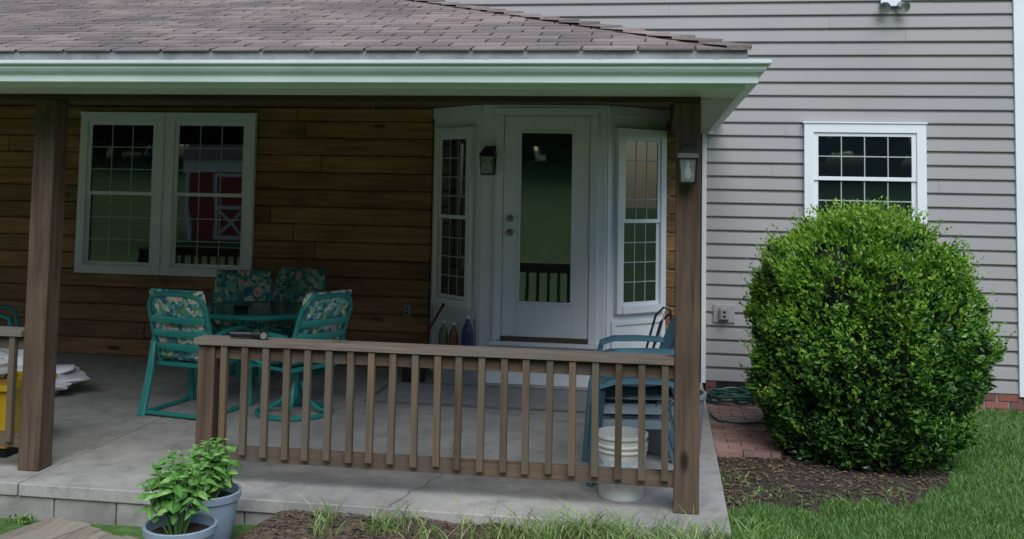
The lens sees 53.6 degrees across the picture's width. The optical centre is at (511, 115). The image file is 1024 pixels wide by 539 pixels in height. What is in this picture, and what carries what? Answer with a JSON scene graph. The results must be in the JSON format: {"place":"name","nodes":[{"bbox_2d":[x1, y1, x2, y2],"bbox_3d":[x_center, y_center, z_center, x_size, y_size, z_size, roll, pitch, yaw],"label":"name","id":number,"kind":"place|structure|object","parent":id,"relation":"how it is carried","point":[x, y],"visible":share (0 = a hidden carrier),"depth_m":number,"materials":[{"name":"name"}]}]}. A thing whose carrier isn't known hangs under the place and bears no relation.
{"place":"outdoors","nodes":[
{"label":"outdoors","id":0,"kind":"place"},
{"bbox_2d":[433,368,476,384],"bbox_3d":[-0.528,2.348,9.400,0.419,0.268,0.159,0,-4,9],"label":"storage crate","id":1,"kind":"object","parent":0,"point":[469,377],"visible":0.35,"depth_m":9.33,"materials":[{"name":"grey plastic"}]},
{"bbox_2d":[438,320,447,344],"bbox_3d":[-0.641,2.061,9.438,0.092,0.305,0.092,0,-4,9],"label":"bottle","id":2,"kind":"object","parent":1,"relation":"on","point":[443,336],"visible":0.66,"depth_m":9.41,"materials":[{"name":"glass"}]},
{"bbox_2d":[449,322,457,344],"bbox_3d":[-0.544,2.067,9.413,0.088,0.292,0.088,0,-4,9],"label":"bottle","id":3,"kind":"object","parent":1,"relation":"on","point":[453,336],"visible":0.7,"depth_m":9.38,"materials":[{"name":"glass"}]},
{"bbox_2d":[461,315,472,345],"bbox_3d":[-0.415,2.035,9.396,0.108,0.358,0.108,0,-4,9],"label":"bottle","id":4,"kind":"object","parent":1,"relation":"on","point":[467,335],"visible":0.66,"depth_m":9.36,"materials":[{"name":"blue glass"}]},
{"bbox_2d":[0,406,1023,538],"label":"ground","id":5,"kind":"structure","parent":0,"point":[117,530],"depth_m":6.18,"materials":[{"name":"green plant"}]},
{"bbox_2d":[0,516,138,538],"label":"wood walkway","id":6,"kind":"structure","parent":5,"relation":"on","point":[56,527],"depth_m":5.70,"materials":[{"name":"brown wood"}]},
{"bbox_2d":[132,450,219,538],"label":"potted basil","id":7,"kind":"object","parent":5,"relation":"on","point":[175,495],"visible":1,"depth_m":4.99,"materials":[{"name":"plant"}]},
{"bbox_2d":[179,438,242,538],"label":"potted basil","id":8,"kind":"object","parent":5,"relation":"on","point":[224,498],"visible":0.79,"depth_m":5.48,"materials":[{"name":"plant"}]},
{"bbox_2d":[0,353,730,538],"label":"porch slab","id":9,"kind":"structure","parent":5,"relation":"on","point":[109,445],"depth_m":6.57,"materials":[{"name":"grey concrete"}]},
{"bbox_2d":[0,305,19,326],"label":"patio chair","id":10,"kind":"object","parent":9,"relation":"on","point":[9,319],"visible":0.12,"depth_m":9.19,"materials":[{"name":"metal"}]},
{"bbox_2d":[0,371,57,457],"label":"storage bin","id":11,"kind":"object","parent":9,"relation":"on","point":[6,452],"visible":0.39,"depth_m":6.67,"materials":[{"name":"yellow plastic"}]},
{"bbox_2d":[0,356,7,378],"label":"plastic bag","id":12,"kind":"object","parent":11,"relation":"on","point":[3,368],"visible":0.61,"depth_m":6.81,"materials":[{"name":"white plastic"}]},
{"bbox_2d":[18,99,68,470],"bbox_3d":[-3.001,1.066,6.491,0.144,2.336,0.144,0,-4,9],"label":"porch post","id":13,"kind":"object","parent":9,"relation":"on","point":[42,300],"visible":1,"depth_m":6.44,"materials":[{"name":"brown wood"}]},
{"bbox_2d":[0,326,24,446],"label":"porch railing","id":14,"kind":"object","parent":13,"relation":"attached to","point":[12,339],"visible":0.88,"depth_m":6.39,"materials":[{"name":"brown wood"}]},
{"bbox_2d":[0,94,700,103],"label":"front beam","id":15,"kind":"structure","parent":13,"relation":"on","point":[387,98],"depth_m":6.20,"materials":[{"name":"wood"}]},
{"bbox_2d":[0,348,89,393],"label":"plastic bag","id":16,"kind":"object","parent":9,"relation":"on","point":[68,375],"visible":0.17,"depth_m":8.52,"materials":[{"name":"white plastic"}]},
{"bbox_2d":[137,288,251,418],"bbox_3d":[-2.518,1.868,8.108,0.635,0.993,0.698,0,-4,19],"label":"patio chair","id":17,"kind":"object","parent":9,"relation":"on","point":[179,320],"visible":0.69,"depth_m":7.90,"materials":[{"name":"metal"}]},
{"bbox_2d":[194,270,273,387],"bbox_3d":[-2.536,1.954,9.359,0.635,0.993,0.698,2,-4,-7],"label":"patio chair","id":18,"kind":"object","parent":9,"relation":"on","point":[240,285],"visible":0.28,"depth_m":9.59,"materials":[{"name":"fabric"}]},
{"bbox_2d":[207,301,302,403],"bbox_3d":[-2.191,2.038,8.751,1.090,0.742,1.090,0,-4,9],"label":"patio table","id":19,"kind":"object","parent":9,"relation":"on","point":[265,312],"visible":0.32,"depth_m":8.61,"materials":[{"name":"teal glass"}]},
{"bbox_2d":[233,304,249,309],"bbox_3d":[-2.321,1.645,8.677,0.140,0.036,0.140,0,-4,9],"label":"ashtray","id":20,"kind":"object","parent":19,"relation":"on","point":[241,307],"visible":1,"depth_m":8.63,"materials":[{"name":"black metal"}]},
{"bbox_2d":[236,267,326,383],"bbox_3d":[-2.166,1.983,9.678,0.635,0.993,0.698,0,-4,17],"label":"patio chair","id":21,"kind":"object","parent":9,"relation":"on","point":[294,284],"visible":0.46,"depth_m":9.88,"materials":[{"name":"fabric"}]},
{"bbox_2d":[250,289,352,420],"bbox_3d":[-1.688,1.875,8.069,0.700,0.983,0.613,-2,-5,36],"label":"patio chair","id":22,"kind":"object","parent":9,"relation":"on","point":[323,315],"visible":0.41,"depth_m":7.92,"materials":[{"name":"metal"}]},
{"bbox_2d":[0,106,701,368],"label":"cedar wall","id":23,"kind":"structure","parent":9,"relation":"on","point":[295,162],"depth_m":10.34,"materials":[{"name":"brown wood"}]},
{"bbox_2d":[74,112,165,274],"bbox_3d":[-4.101,0.807,10.608,0.969,1.684,0.066,0,-4,9],"label":"window","id":24,"kind":"structure","parent":23,"relation":"attached to","point":[119,196],"depth_m":10.61,"materials":[{"name":"white paint"}]},
{"bbox_2d":[159,114,167,274],"bbox_3d":[-3.618,0.819,10.545,0.027,1.670,0.043,0,-4,9],"label":"window mullion","id":25,"kind":"structure","parent":23,"relation":"attached to","point":[163,192],"depth_m":10.52,"materials":[{"name":"white paint"}]},
{"bbox_2d":[161,112,258,276],"bbox_3d":[-3.127,0.815,10.461,0.989,1.684,0.066,0,-4,9],"label":"window","id":26,"kind":"structure","parent":23,"relation":"attached to","point":[209,204],"depth_m":10.46,"materials":[{"name":"white paint"}]},
{"bbox_2d":[0,100,670,109],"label":"porch ceiling","id":27,"kind":"structure","parent":23,"relation":"on","point":[264,104],"depth_m":10.14,"materials":[{"name":"brown wood"}]},
{"bbox_2d":[404,304,411,316],"bbox_3d":[-1.040,1.940,10.071,0.070,0.115,0.056,0,-4,9],"label":"electrical outlet","id":28,"kind":"object","parent":23,"relation":"attached to","point":[407,309],"visible":1,"depth_m":10.05,"materials":[{"name":"grey plastic"}]},
{"bbox_2d":[0,50,747,133],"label":"soffit and fascia","id":29,"kind":"structure","parent":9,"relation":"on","point":[717,102],"depth_m":5.78,"materials":[{"name":"plastic"}]},
{"bbox_2d":[0,0,751,50],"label":"porch roof","id":30,"kind":"structure","parent":29,"relation":"on","point":[193,25],"depth_m":6.58,"materials":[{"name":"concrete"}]},
{"bbox_2d":[0,59,771,131],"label":"gutter","id":31,"kind":"object","parent":29,"relation":"attached to","point":[747,73],"visible":0.94,"depth_m":5.59,"materials":[{"name":"paint"}]},
{"bbox_2d":[671,104,675,136],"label":"side beam","id":32,"kind":"structure","parent":29,"relation":"attached to","point":[673,120],"depth_m":7.96,"materials":[{"name":"brown wood"}]},
{"bbox_2d":[402,303,444,381],"bbox_3d":[-0.836,2.136,9.636,0.218,0.709,0.541,-1,-4,23],"label":"broom","id":33,"kind":"object","parent":9,"relation":"on","point":[406,373],"visible":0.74,"depth_m":9.40,"materials":[{"name":"black wood"}]},
{"bbox_2d":[363,381,587,412],"bbox_3d":[-0.156,2.441,8.790,2.080,0.009,0.880,0,-4,9],"label":"doormat","id":34,"kind":"object","parent":9,"relation":"on","point":[492,397],"visible":0.62,"depth_m":8.76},
{"bbox_2d":[429,104,670,387],"bbox_3d":[0.322,1.215,9.713,2.398,2.605,0.568,0,-4,9],"label":"bay","id":35,"kind":"object","parent":9,"relation":"on","point":[482,118],"visible":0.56,"depth_m":9.52,"materials":[{"name":"white paint"}]},
{"bbox_2d":[432,126,476,308],"bbox_3d":[-0.574,0.979,9.849,0.066,1.724,0.624,4,-5,-39],"label":"window","id":36,"kind":"structure","parent":35,"relation":"attached to","point":[453,227],"depth_m":9.84,"materials":[{"name":"white paint"}]},
{"bbox_2d":[479,146,496,174],"bbox_3d":[-0.221,0.423,9.497,0.151,0.277,0.168,0,-4,9],"label":"porch lantern","id":37,"kind":"object","parent":35,"relation":"attached to","point":[488,154],"visible":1,"depth_m":9.44,"materials":[{"name":"black metal"}]},
{"bbox_2d":[489,108,598,348],"bbox_3d":[0.311,1.032,9.413,1.015,2.210,0.090,0,-4,9],"label":"door","id":38,"kind":"structure","parent":35,"relation":"attached to","point":[545,225],"depth_m":9.44,"materials":[{"name":"white paint"}]},
{"bbox_2d":[613,128,668,313],"bbox_3d":[1.221,0.992,9.578,0.624,1.724,0.066,4,-5,-34],"label":"window","id":39,"kind":"structure","parent":35,"relation":"attached to","point":[640,222],"depth_m":9.58,"materials":[{"name":"white paint"}]},
{"bbox_2d":[598,426,647,501],"bbox_3d":[0.656,2.089,6.078,0.322,0.370,0.320,0,-4,9],"label":"bucket","id":40,"kind":"object","parent":9,"relation":"on","point":[629,459],"visible":0.68,"depth_m":5.96,"materials":[{"name":"plastic"}]},
{"bbox_2d":[582,343,673,487],"bbox_3d":[0.809,1.866,6.559,0.673,0.894,0.720,1,-4,1],"label":"plastic armchair","id":41,"kind":"object","parent":9,"relation":"on","point":[651,421],"visible":0.32,"depth_m":6.32,"materials":[{"name":"blue plastic"}]},
{"bbox_2d":[588,339,673,448],"bbox_3d":[0.833,1.777,6.565,0.673,0.894,0.720,1,-4,1],"label":"plastic armchair","id":42,"kind":"object","parent":41,"relation":"on","point":[629,406],"visible":0.17,"depth_m":6.32,"materials":[{"name":"blue plastic"}]},
{"bbox_2d":[597,316,673,427],"bbox_3d":[0.857,1.687,6.571,0.673,0.894,0.720,1,-4,1],"label":"plastic armchair","id":43,"kind":"object","parent":42,"relation":"on","point":[630,392],"visible":0.35,"depth_m":6.34,"materials":[{"name":"blue plastic"}]},
{"bbox_2d":[645,306,672,347],"bbox_3d":[1.064,1.922,7.565,0.368,0.930,0.529,0,-4,9],"label":"folding lounge chair","id":44,"kind":"object","parent":9,"relation":"on","point":[660,326],"visible":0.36,"depth_m":7.78,"materials":[{"name":"black metal"}]},
{"bbox_2d":[645,389,706,456],"bbox_3d":[1.123,2.149,7.128,0.490,0.412,0.490,0,-4,9],"label":"storage tub","id":45,"kind":"object","parent":9,"relation":"on","point":[654,441],"visible":0.23,"depth_m":6.98,"materials":[{"name":"grey plastic"}]},
{"bbox_2d":[673,103,700,513],"bbox_3d":[1.018,1.097,5.883,0.144,2.336,0.144,0,-4,9],"label":"porch post","id":46,"kind":"object","parent":9,"relation":"on","point":[687,343],"visible":0.96,"depth_m":5.81,"materials":[{"name":"brown wood"}]},
{"bbox_2d":[194,335,673,487],"bbox_3d":[-0.511,1.816,6.037,2.911,0.868,0.145,0,-4,9],"label":"porch railing","id":47,"kind":"object","parent":46,"relation":"attached to","point":[216,353],"visible":0.95,"depth_m":6.00,"materials":[{"name":"brown wood"}]},
{"bbox_2d":[230,330,260,338],"bbox_3d":[-1.636,1.345,6.220,0.185,0.055,0.055,1,-4,4],"label":"flashlight","id":48,"kind":"object","parent":47,"relation":"on","point":[252,334],"visible":0.93,"depth_m":6.20,"materials":[{"name":"black metal"}]},
{"bbox_2d":[259,330,267,339],"bbox_3d":[-1.520,1.345,6.198,0.053,0.053,0.064,2,-4,-11],"label":"spotlight lamp","id":49,"kind":"object","parent":47,"relation":"on","point":[263,334],"visible":1,"depth_m":6.17,"materials":[{"name":"white glass"}]},
{"bbox_2d":[677,144,698,183],"bbox_3d":[1.006,0.279,5.799,0.125,0.229,0.138,0,-4,9],"label":"porch lantern","id":50,"kind":"object","parent":46,"relation":"attached to","point":[688,156],"visible":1,"depth_m":5.75,"materials":[{"name":"black metal"}]},
{"bbox_2d":[5,468,918,529],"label":"weeds","id":51,"kind":"object","parent":5,"relation":"on","point":[24,519],"visible":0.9,"depth_m":6.41,"materials":[{"name":"green plant"}]},
{"bbox_2d":[235,509,718,538],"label":"mulch bed","id":52,"kind":"object","parent":5,"relation":"on","point":[288,524],"visible":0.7,"depth_m":5.53,"materials":[{"name":"soil"}]},
{"bbox_2d":[0,18,1017,393],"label":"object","id":53,"kind":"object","parent":5,"relation":"on","point":[330,224],"depth_m":10.36,"materials":[{"name":"brown wood"}]},
{"bbox_2d":[0,0,1018,393],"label":"lap siding","id":54,"kind":"object","parent":53,"relation":"attached to","point":[942,70],"visible":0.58,"depth_m":9.65,"materials":[{"name":"plastic"}]},
{"bbox_2d":[713,304,734,322],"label":"outlet mounting block","id":55,"kind":"structure","parent":54,"relation":"attached to","point":[731,313],"depth_m":9.66,"materials":[{"name":"plastic"}]},
{"bbox_2d":[719,307,728,319],"bbox_3d":[2.018,1.889,9.630,0.090,0.115,0.056,0,-4,9],"label":"electrical outlet","id":56,"kind":"object","parent":55,"relation":"attached to","point":[723,313],"visible":1,"depth_m":9.61,"materials":[{"name":"white plastic"}]},
{"bbox_2d":[701,0,1023,396],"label":"corner boards","id":57,"kind":"object","parent":54,"relation":"attached to","point":[1018,37],"visible":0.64,"depth_m":9.40,"materials":[{"name":"white paint"}]},
{"bbox_2d":[802,122,927,224],"bbox_3d":[3.322,0.591,9.537,1.129,1.054,0.066,0,-4,9],"label":"window","id":58,"kind":"structure","parent":54,"relation":"attached to","point":[862,161],"depth_m":9.55,"materials":[{"name":"white paint"}]},
{"bbox_2d":[879,0,909,12],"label":"flood light","id":59,"kind":"object","parent":54,"relation":"attached to","point":[885,6],"visible":1,"depth_m":9.53,"materials":[{"name":"white paint"}]},
{"bbox_2d":[288,484,834,538],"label":"tall grass","id":60,"kind":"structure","parent":5,"relation":"on","point":[580,530],"depth_m":5.42,"materials":[{"name":"green plant"}]},
{"bbox_2d":[717,443,950,516],"bbox_3d":[2.511,2.539,7.144,2.103,0.110,3.200,0,-4,9],"label":"soil bed","id":61,"kind":"object","parent":5,"relation":"on","point":[846,477],"visible":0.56,"depth_m":6.84,"materials":[{"name":"brown soil"}]},
{"bbox_2d":[706,393,783,459],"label":"brick path","id":62,"kind":"structure","parent":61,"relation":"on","point":[741,440],"depth_m":8.00,"materials":[{"name":"red brick"}]},
{"bbox_2d":[706,387,764,423],"bbox_3d":[2.036,2.518,8.839,0.701,0.118,1.120,0,-4,9],"label":"garden hose","id":63,"kind":"object","parent":62,"relation":"on","point":[742,394],"visible":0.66,"depth_m":9.05,"materials":[{"name":"green rubber"}]},
{"bbox_2d":[738,196,1016,473],"bbox_3d":[2.703,1.594,7.638,1.963,1.973,1.939,0,-4,9],"label":"shrub","id":64,"kind":"object","parent":61,"relation":"on","point":[878,349],"visible":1,"depth_m":7.08,"materials":[{"name":"green plant"}]},
{"bbox_2d":[705,380,1023,412],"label":"brick foundation","id":65,"kind":"object","parent":5,"relation":"on","point":[1003,401],"visible":0.15,"depth_m":9.27,"materials":[{"name":"red brick"}]}
]}

